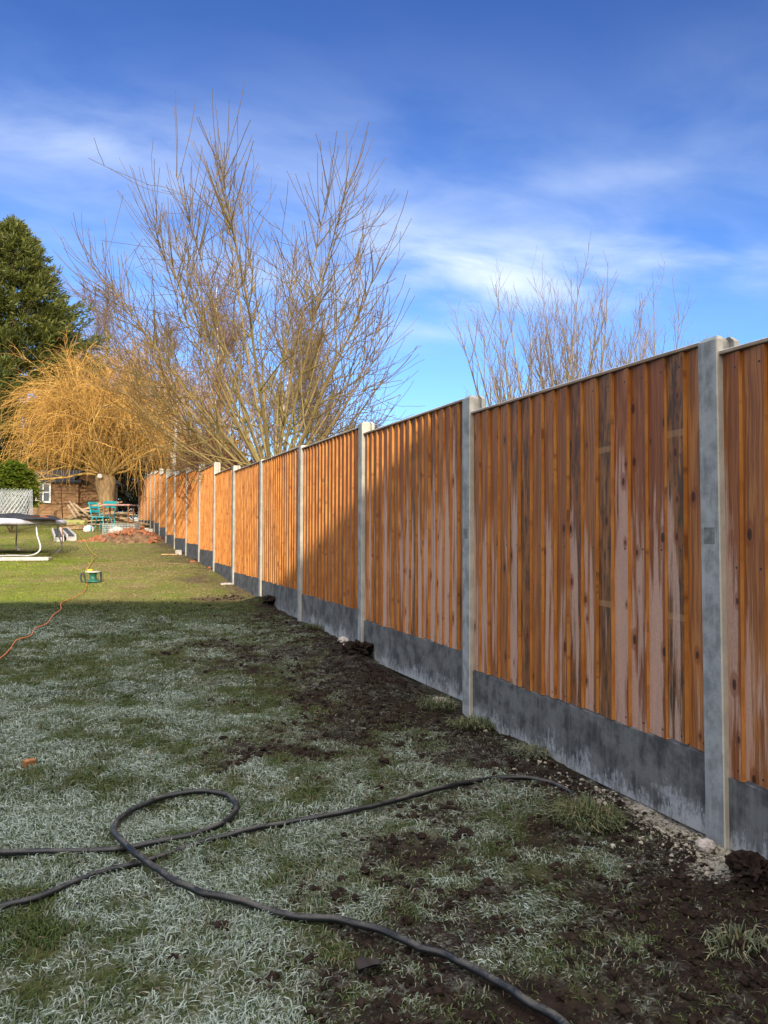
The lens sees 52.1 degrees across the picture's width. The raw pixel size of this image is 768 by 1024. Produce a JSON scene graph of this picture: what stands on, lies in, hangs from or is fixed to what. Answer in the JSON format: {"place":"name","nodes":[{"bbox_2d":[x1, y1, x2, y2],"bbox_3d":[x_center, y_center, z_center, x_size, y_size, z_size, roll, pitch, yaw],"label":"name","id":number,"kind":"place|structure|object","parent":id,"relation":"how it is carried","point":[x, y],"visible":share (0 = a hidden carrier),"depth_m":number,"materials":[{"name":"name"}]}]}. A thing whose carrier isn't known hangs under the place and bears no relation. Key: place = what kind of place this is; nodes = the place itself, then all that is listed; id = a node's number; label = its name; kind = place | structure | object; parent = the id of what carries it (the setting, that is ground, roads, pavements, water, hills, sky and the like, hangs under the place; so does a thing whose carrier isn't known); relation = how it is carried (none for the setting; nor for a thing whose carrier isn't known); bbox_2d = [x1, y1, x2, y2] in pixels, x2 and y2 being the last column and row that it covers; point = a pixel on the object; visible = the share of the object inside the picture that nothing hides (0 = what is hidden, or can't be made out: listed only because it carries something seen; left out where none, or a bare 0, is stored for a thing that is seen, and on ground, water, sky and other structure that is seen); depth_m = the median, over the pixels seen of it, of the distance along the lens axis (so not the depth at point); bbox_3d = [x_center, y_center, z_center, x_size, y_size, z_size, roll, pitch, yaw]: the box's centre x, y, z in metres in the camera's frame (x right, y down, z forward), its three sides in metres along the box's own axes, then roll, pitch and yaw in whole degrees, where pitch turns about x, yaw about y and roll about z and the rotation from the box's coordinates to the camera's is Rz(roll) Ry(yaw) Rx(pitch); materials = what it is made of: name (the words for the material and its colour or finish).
{"place":"outdoors","nodes":[
{"label":"outdoors","id":0,"kind":"place"},
{"bbox_2d":[59,519,87,526],"bbox_3d":[-9.718,0.345,24.497,0.966,0.223,0.214,0,-1,12],"label":"log","id":1,"kind":"object","parent":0,"point":[80,522],"visible":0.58,"depth_m":24.38,"materials":[{"name":"yellow wood"}]},
{"bbox_2d":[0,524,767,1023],"bbox_3d":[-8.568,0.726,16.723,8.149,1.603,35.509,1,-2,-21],"label":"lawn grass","id":2,"kind":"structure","parent":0,"point":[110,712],"depth_m":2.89,"materials":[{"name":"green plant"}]},
{"bbox_2d":[0,524,767,1023],"bbox_3d":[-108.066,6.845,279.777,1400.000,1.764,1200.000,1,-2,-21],"label":"ground","id":3,"kind":"structure","parent":0,"point":[546,996],"depth_m":2.65,"materials":[{"name":"green plant"}]},
{"bbox_2d":[0,460,44,532],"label":"laurel bush","id":4,"kind":"object","parent":3,"relation":"on","point":[13,475],"visible":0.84,"depth_m":22.24,"materials":[{"name":"green plant"}]},
{"bbox_2d":[0,557,51,560],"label":"concrete slab","id":5,"kind":"object","parent":3,"relation":"on","point":[25,558],"depth_m":14.64,"materials":[{"name":"white concrete"}]},
{"bbox_2d":[22,758,35,767],"bbox_3d":[-1.610,1.140,3.570,0.052,0.037,0.033,2,-2,-44],"label":"wood offcut","id":6,"kind":"object","parent":3,"relation":"on","point":[28,762],"visible":0.86,"depth_m":3.56,"materials":[{"name":"orange wood"}]},
{"bbox_2d":[0,518,66,556],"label":"trampoline","id":7,"kind":"object","parent":3,"relation":"on","point":[13,522],"visible":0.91,"depth_m":15.49,"materials":[{"name":"metal"}]},
{"bbox_2d":[0,488,32,514],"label":"lattice panel","id":8,"kind":"object","parent":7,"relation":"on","point":[21,503],"visible":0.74,"depth_m":17.16,"materials":[{"name":"white wood"}]},
{"bbox_2d":[0,513,61,519],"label":"safety net","id":9,"kind":"object","parent":7,"relation":"on","point":[16,515],"visible":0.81,"depth_m":15.34,"materials":[{"name":"black fabric"}]},
{"bbox_2d":[36,479,39,514],"bbox_3d":[-11.658,-0.362,26.495,0.085,1.520,0.085,1,-2,-33],"label":"timber post","id":10,"kind":"object","parent":3,"relation":"on","point":[37,511],"visible":0.19,"depth_m":26.46,"materials":[{"name":"brown wood"}]},
{"bbox_2d":[0,580,87,657],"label":"orange cable","id":11,"kind":"object","parent":3,"relation":"on","point":[41,625],"visible":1,"depth_m":7.36,"materials":[{"name":"orange plastic"}]},
{"bbox_2d":[0,430,104,513],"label":"bare shrub","id":12,"kind":"object","parent":3,"relation":"on","point":[24,463],"visible":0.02,"depth_m":36.03,"materials":[{"name":"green plant"}]},
{"bbox_2d":[20,448,85,512],"bbox_3d":[-13.747,-1.194,33.363,4.057,3.532,3.854,-1,-2,35],"label":"evergreen bush","id":13,"kind":"object","parent":3,"relation":"on","point":[57,465],"visible":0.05,"depth_m":32.88,"materials":[{"name":"green plant"}]},
{"bbox_2d":[29,470,82,518],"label":"garden shed","id":14,"kind":"structure","parent":3,"relation":"on","point":[51,497],"depth_m":29.62,"materials":[{"name":"wood"}]},
{"bbox_2d":[35,483,50,502],"bbox_3d":[-12.813,-0.725,29.570,0.580,0.760,0.050,0,-1,0],"label":"window","id":15,"kind":"structure","parent":14,"relation":"in","point":[46,496],"depth_m":29.57,"materials":[{"name":"white paint"}]},
{"bbox_2d":[51,528,63,541],"bbox_3d":[-8.915,0.614,21.459,0.250,0.378,2.452,1,-2,-24],"label":"drainage board","id":16,"kind":"object","parent":3,"relation":"on","point":[55,535],"visible":0.83,"depth_m":20.61,"materials":[{"name":"plastic"}]},
{"bbox_2d":[60,483,62,542],"bbox_3d":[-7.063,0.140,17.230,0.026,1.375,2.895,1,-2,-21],"label":"rusty stake","id":17,"kind":"object","parent":3,"relation":"on","point":[62,511],"visible":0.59,"depth_m":17.57,"materials":[{"name":"metal"}]},
{"bbox_2d":[59,527,76,540],"bbox_3d":[-8.769,0.604,21.778,0.250,0.382,2.451,1,-2,-27],"label":"drainage board","id":18,"kind":"object","parent":3,"relation":"on","point":[69,534],"visible":0.84,"depth_m":20.93,"materials":[{"name":"plastic"}]},
{"bbox_2d":[0,214,137,513],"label":"conifer","id":19,"kind":"object","parent":3,"relation":"on","point":[44,321],"visible":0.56,"depth_m":34.89,"materials":[{"name":"green plant"}]},
{"bbox_2d":[69,501,80,516],"bbox_3d":[-10.050,-0.109,25.550,0.762,0.542,0.068,-1,-2,42],"label":"plank","id":20,"kind":"object","parent":3,"relation":"on","point":[74,508],"visible":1,"depth_m":25.50,"materials":[{"name":"beige wood"}]},
{"bbox_2d":[72,502,88,515],"bbox_3d":[-9.825,-0.099,25.450,0.866,0.465,0.067,-1,-2,36],"label":"plank","id":21,"kind":"object","parent":20,"relation":"on","point":[81,509],"visible":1,"depth_m":25.42,"materials":[{"name":"beige wood"}]},
{"bbox_2d":[75,530,96,570],"bbox_3d":[-6.930,0.755,18.252,0.305,0.695,11.436,1,-2,-22],"label":"yellow cable","id":22,"kind":"object","parent":3,"relation":"on","point":[90,550],"visible":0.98,"depth_m":16.86,"materials":[{"name":"yellow rubber"}]},
{"bbox_2d":[70,331,104,378],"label":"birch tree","id":23,"kind":"object","parent":3,"relation":"on","point":[83,353],"visible":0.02,"depth_m":49.88,"materials":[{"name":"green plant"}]},
{"bbox_2d":[83,525,93,531],"bbox_3d":[-8.856,0.527,23.580,0.312,0.259,0.354,1,-2,-21],"label":"plastic bag","id":24,"kind":"object","parent":3,"relation":"on","point":[86,528],"visible":0.77,"depth_m":23.47,"materials":[{"name":"white plastic"}]},
{"bbox_2d":[80,569,101,582],"bbox_3d":[-4.305,0.939,11.580,0.281,0.190,0.240,1,-2,-36],"label":"cable reel","id":25,"kind":"object","parent":3,"relation":"on","point":[93,576],"visible":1,"depth_m":11.56,"materials":[{"name":"green plastic"}]},
{"bbox_2d":[73,467,120,511],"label":"garden shed","id":26,"kind":"structure","parent":3,"relation":"on","point":[88,491],"depth_m":29.78,"materials":[{"name":"wood"}]},
{"bbox_2d":[88,502,112,530],"bbox_3d":[-8.458,0.141,23.493,0.638,0.881,0.427,0,-2,20],"label":"bistro chair","id":27,"kind":"object","parent":3,"relation":"on","point":[95,507],"visible":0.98,"depth_m":23.55,"materials":[{"name":"teal paint"}]},
{"bbox_2d":[95,501,116,527],"bbox_3d":[-8.718,0.089,24.632,0.608,0.848,0.428,-1,-2,42],"label":"bistro chair","id":28,"kind":"object","parent":3,"relation":"on","point":[110,502],"visible":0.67,"depth_m":24.55,"materials":[{"name":"teal paint"}]},
{"bbox_2d":[61,270,162,403],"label":"birch tree","id":29,"kind":"object","parent":3,"relation":"on","point":[97,328],"visible":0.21,"depth_m":43.86,"materials":[{"name":"brown plant"}]},
{"bbox_2d":[102,504,135,530],"bbox_3d":[-8.023,0.182,23.802,0.840,0.818,0.600,0,-1,0],"label":"garden table","id":30,"kind":"object","parent":3,"relation":"on","point":[104,505],"visible":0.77,"depth_m":23.55,"materials":[{"name":"red wood"}]},
{"bbox_2d":[102,523,139,534],"bbox_3d":[-7.675,0.515,23.024,1.102,0.347,0.547,1,-2,-21],"label":"wire pen","id":31,"kind":"object","parent":3,"relation":"on","point":[113,525],"visible":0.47,"depth_m":22.72,"materials":[{"name":"silver metal"}]},
{"bbox_2d":[115,475,137,518],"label":"evergreen bush","id":32,"kind":"object","parent":3,"relation":"on","point":[132,502],"visible":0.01,"depth_m":39.40,"materials":[{"name":"green plant"}]},
{"bbox_2d":[105,515,147,523],"bbox_3d":[-8.369,0.271,25.875,1.588,0.403,0.138,1,-2,-23],"label":"plank","id":33,"kind":"object","parent":3,"relation":"on","point":[126,519],"visible":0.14,"depth_m":25.75,"materials":[{"name":"beige wood"}]},
{"bbox_2d":[94,528,164,542],"bbox_3d":[-6.858,0.654,21.299,2.100,0.450,1.500,0,-1,0],"label":"earth heap","id":34,"kind":"object","parent":3,"relation":"on","point":[139,537],"visible":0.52,"depth_m":20.77,"materials":[{"name":"brown soil"}]},
{"bbox_2d":[113,526,122,531],"bbox_3d":[-7.177,0.491,21.211,0.297,0.204,0.337,1,-2,-21],"label":"pale rubble","id":35,"kind":"object","parent":34,"relation":"on","point":[117,529],"visible":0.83,"depth_m":21.08,"materials":[{"name":"stone"}]},
{"bbox_2d":[0,321,272,522],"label":"weeping willow","id":36,"kind":"object","parent":3,"relation":"on","point":[87,427],"visible":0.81,"depth_m":26.21,"materials":[{"name":"yellow plant"}]},
{"bbox_2d":[115,456,180,517],"bbox_3d":[-11.530,-1.377,37.804,6.165,4.014,6.058,1,-2,-21],"label":"evergreen bush","id":37,"kind":"object","parent":3,"relation":"on","point":[122,496],"visible":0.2,"depth_m":36.65,"materials":[{"name":"green plant"}]},
{"bbox_2d":[111,297,207,435],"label":"birch tree","id":38,"kind":"object","parent":3,"relation":"on","point":[163,354],"visible":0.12,"depth_m":47.20,"materials":[{"name":"brown plant"}]},
{"bbox_2d":[171,423,176,473],"bbox_3d":[-6.688,-1.192,24.988,0.236,3.555,0.169,-1,-2,30],"label":"birch snag","id":39,"kind":"object","parent":3,"relation":"on","point":[174,453],"visible":0.26,"depth_m":24.96,"materials":[{"name":"plant"}]},
{"bbox_2d":[175,550,181,554],"bbox_3d":[-4.453,0.879,17.034,0.100,0.110,0.120,1,-2,-38],"label":"broken block","id":40,"kind":"object","parent":3,"relation":"on","point":[179,552],"depth_m":16.99,"materials":[{"name":"concrete"}]},
{"bbox_2d":[109,357,261,494],"bbox_3d":[-7.664,-2.834,30.698,6.590,6.620,5.692,0,-1,5],"label":"bare shrub","id":41,"kind":"object","parent":3,"relation":"on","point":[199,418],"visible":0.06,"depth_m":29.75,"materials":[{"name":"brown plant"}]},
{"bbox_2d":[132,439,257,510],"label":"evergreen bush","id":42,"kind":"object","parent":3,"relation":"on","point":[226,455],"visible":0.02,"depth_m":42.16,"materials":[{"name":"green plant"}]},
{"bbox_2d":[157,406,270,538],"bbox_3d":[-4.533,-1.025,21.126,3.221,3.829,3.259,0,-1,2],"label":"bare shrub","id":43,"kind":"object","parent":3,"relation":"on","point":[203,434],"visible":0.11,"depth_m":20.74,"materials":[{"name":"brown plant"}]},
{"bbox_2d":[164,241,273,446],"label":"birch tree","id":44,"kind":"object","parent":3,"relation":"on","point":[217,347],"visible":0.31,"depth_m":45.18,"materials":[{"name":"brown plant"}]},
{"bbox_2d":[169,419,287,521],"bbox_3d":[-3.376,-0.539,16.924,2.732,3.044,2.860,0,-1,-9],"label":"bare shrub","id":45,"kind":"object","parent":3,"relation":"on","point":[228,465],"visible":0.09,"depth_m":16.44,"materials":[{"name":"brown plant"}]},
{"bbox_2d":[50,81,424,500],"bbox_3d":[-2.574,-3.121,14.966,7.003,8.648,8.364,1,-2,-21],"label":"bare tree","id":46,"kind":"object","parent":3,"relation":"on","point":[246,439],"visible":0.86,"depth_m":14.42,"materials":[{"name":"brown plant"}]},
{"bbox_2d":[174,425,305,497],"bbox_3d":[-3.279,-0.566,17.941,2.909,3.092,2.957,1,-2,-21],"label":"bare shrub","id":47,"kind":"object","parent":3,"relation":"on","point":[231,450],"visible":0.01,"depth_m":17.69,"materials":[{"name":"brown plant"}]},
{"bbox_2d":[262,595,274,603],"bbox_3d":[-1.305,1.040,9.287,0.316,0.141,0.323,1,-2,-21],"label":"soil clod","id":48,"kind":"object","parent":3,"relation":"on","point":[269,598],"visible":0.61,"depth_m":9.19,"materials":[{"name":"brown soil"}]},
{"bbox_2d":[222,420,335,464],"bbox_3d":[-1.673,-0.365,14.908,2.759,2.841,2.891,1,-2,-21],"label":"bare shrub","id":49,"kind":"object","parent":3,"relation":"on","point":[292,441],"depth_m":14.61,"materials":[{"name":"brown plant"}]},
{"bbox_2d":[0,788,569,1023],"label":"black pipe","id":50,"kind":"object","parent":3,"relation":"on","point":[504,985],"visible":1,"depth_m":2.32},
{"bbox_2d":[0,775,577,909],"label":"black pipe","id":51,"kind":"object","parent":3,"relation":"on","point":[56,889],"visible":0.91,"depth_m":2.88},
{"bbox_2d":[230,288,356,455],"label":"birch tree","id":52,"kind":"object","parent":3,"relation":"on","point":[273,397],"visible":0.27,"depth_m":46.18,"materials":[{"name":"brown plant"}]},
{"bbox_2d":[302,622,324,630],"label":"grass tuft","id":53,"kind":"object","parent":3,"relation":"on","point":[315,626],"visible":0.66,"depth_m":7.35,"materials":[{"name":"green plant"}]},
{"bbox_2d":[283,311,361,444],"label":"birch tree","id":54,"kind":"object","parent":3,"relation":"on","point":[320,413],"visible":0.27,"depth_m":47.64,"materials":[{"name":"brown plant"}]},
{"bbox_2d":[337,636,348,642],"bbox_3d":[-0.341,1.088,6.704,0.107,0.052,0.137,1,-2,-21],"label":"pale stone","id":55,"kind":"object","parent":3,"relation":"on","point":[342,639],"visible":0.82,"depth_m":6.67,"materials":[{"name":"white stone"}]},
{"bbox_2d":[341,639,373,655],"bbox_3d":[-0.202,1.074,6.121,0.276,0.167,0.322,0,-1,12],"label":"soil clod","id":56,"kind":"object","parent":3,"relation":"on","point":[357,648],"visible":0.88,"depth_m":6.06,"materials":[{"name":"brown soil"}]},
{"bbox_2d":[357,956,381,974],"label":"dead leaf","id":57,"kind":"object","parent":3,"relation":"on","point":[363,962],"visible":1,"depth_m":2.00,"materials":[{"name":"plant"}]},
{"bbox_2d":[96,595,767,1023],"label":"soil crumbs","id":58,"kind":"object","parent":3,"relation":"on","point":[620,1007],"visible":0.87,"depth_m":2.36,"materials":[{"name":"brown soil"}]},
{"bbox_2d":[416,693,462,710],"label":"grass tuft","id":59,"kind":"object","parent":3,"relation":"on","point":[439,702],"visible":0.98,"depth_m":4.75,"materials":[{"name":"green plant"}]},
{"bbox_2d":[138,335,767,859],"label":"garden fence","id":60,"kind":"object","parent":3,"relation":"on","point":[572,575],"visible":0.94,"depth_m":3.67,"materials":[{"name":"wood"}]},
{"bbox_2d":[457,828,474,837],"bbox_3d":[0.299,1.164,2.848,0.072,0.036,0.053,-1,-2,32],"label":"soil clod","id":61,"kind":"object","parent":3,"relation":"on","point":[468,831],"visible":0.87,"depth_m":2.83,"materials":[{"name":"brown soil"}]},
{"bbox_2d":[441,713,494,731],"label":"grass tuft","id":62,"kind":"object","parent":3,"relation":"on","point":[479,722],"visible":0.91,"depth_m":4.30,"materials":[{"name":"green plant"}]},
{"bbox_2d":[475,357,523,400],"bbox_3d":[1.881,-0.700,13.071,1.087,4.063,1.137,0,-1,1],"label":"bare tree","id":63,"kind":"object","parent":3,"relation":"on","point":[510,380],"visible":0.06,"depth_m":12.98,"materials":[{"name":"brown plant"}]},
{"bbox_2d":[503,740,553,760],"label":"grass tuft","id":64,"kind":"object","parent":3,"relation":"on","point":[530,750],"visible":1,"depth_m":3.78,"materials":[{"name":"green plant"}]},
{"bbox_2d":[446,234,616,405],"bbox_3d":[2.419,-1.524,13.205,2.845,5.728,3.114,0,-1,9],"label":"bare tree","id":65,"kind":"object","parent":3,"relation":"on","point":[497,388],"visible":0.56,"depth_m":12.79,"materials":[{"name":"brown plant"}]},
{"bbox_2d":[515,247,661,389],"bbox_3d":[3.594,-1.729,13.723,2.447,6.141,3.329,0,-1,17],"label":"bare tree","id":66,"kind":"object","parent":3,"relation":"on","point":[630,348],"visible":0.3,"depth_m":13.53,"materials":[{"name":"brown plant"}]},
{"bbox_2d":[544,791,636,834],"bbox_3d":[0.771,1.143,2.984,0.382,0.102,0.327,1,-2,-21],"label":"grass tuft","id":67,"kind":"object","parent":3,"relation":"on","point":[585,805],"visible":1,"depth_m":2.96,"materials":[{"name":"green plant"}]},
{"bbox_2d":[480,730,767,910],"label":"mortar crumbs","id":68,"kind":"object","parent":3,"relation":"on","point":[697,854],"visible":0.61,"depth_m":2.81,"materials":[{"name":"beige concrete"}]},
{"bbox_2d":[575,254,707,372],"bbox_3d":[4.878,-1.581,14.439,2.985,5.895,2.147,2,-2,-47],"label":"bare tree","id":69,"kind":"object","parent":3,"relation":"on","point":[610,352],"visible":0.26,"depth_m":13.87,"materials":[{"name":"brown plant"}]},
{"bbox_2d":[695,838,715,852],"bbox_3d":[1.116,1.159,2.731,0.075,0.048,0.063,1,-2,-21],"label":"pale stone","id":70,"kind":"object","parent":3,"relation":"on","point":[705,845],"visible":0.97,"depth_m":2.71,"materials":[{"name":"white stone"}]},
{"bbox_2d":[687,919,767,965],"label":"grass tuft","id":71,"kind":"object","parent":3,"relation":"on","point":[723,939],"visible":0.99,"depth_m":2.09,"materials":[{"name":"green plant"}]},
{"bbox_2d":[724,849,767,888],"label":"soil clod","id":72,"kind":"object","parent":3,"relation":"on","point":[750,867],"visible":0.99,"depth_m":2.45,"materials":[{"name":"brown soil"}]},
{"bbox_2d":[0,0,767,520],"label":"sky","id":73,"kind":"structure","parent":0,"point":[510,129],"materials":[{"name":"blue"}]},
{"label":"plank","id":74,"kind":"object","parent":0,"visible":0},
{"bbox_2d":[86,519,122,521],"bbox_3d":[-9.291,0.271,25.756,1.568,0.143,0.136,0,-1,-6],"label":"plank","id":75,"kind":"object","parent":74,"relation":"on","point":[102,520],"visible":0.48,"depth_m":25.70,"materials":[{"name":"beige wood"}]},
{"bbox_2d":[83,514,126,519],"bbox_3d":[-9.114,0.155,25.803,1.439,0.236,0.144,0,-1,-3],"label":"plank","id":76,"kind":"object","parent":75,"relation":"on","point":[90,518],"visible":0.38,"depth_m":25.74,"materials":[{"name":"beige wood"}]},
{"bbox_2d":[94,512,134,514],"bbox_3d":[-8.804,0.042,25.676,1.422,0.094,0.091,0,-1,10],"label":"plank","id":77,"kind":"object","parent":76,"relation":"on","point":[116,513],"visible":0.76,"depth_m":25.60,"materials":[{"name":"beige wood"}]},
{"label":"plank","id":78,"kind":"object","parent":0,"visible":0},
{"bbox_2d":[78,501,119,509],"bbox_3d":[-9.324,-0.185,25.738,1.438,0.315,0.114,0,-1,9],"label":"plank","id":79,"kind":"object","parent":78,"relation":"on","point":[118,502],"visible":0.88,"depth_m":25.71,"materials":[{"name":"beige wood"}]},
{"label":"plank","id":80,"kind":"object","parent":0,"visible":0},
{"bbox_2d":[67,504,76,518],"bbox_3d":[-10.139,-0.020,25.550,0.068,0.492,0.706,2,-2,-43],"label":"plank","id":81,"kind":"object","parent":80,"relation":"on","point":[71,510],"visible":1,"depth_m":25.50,"materials":[{"name":"beige wood"}]}
]}

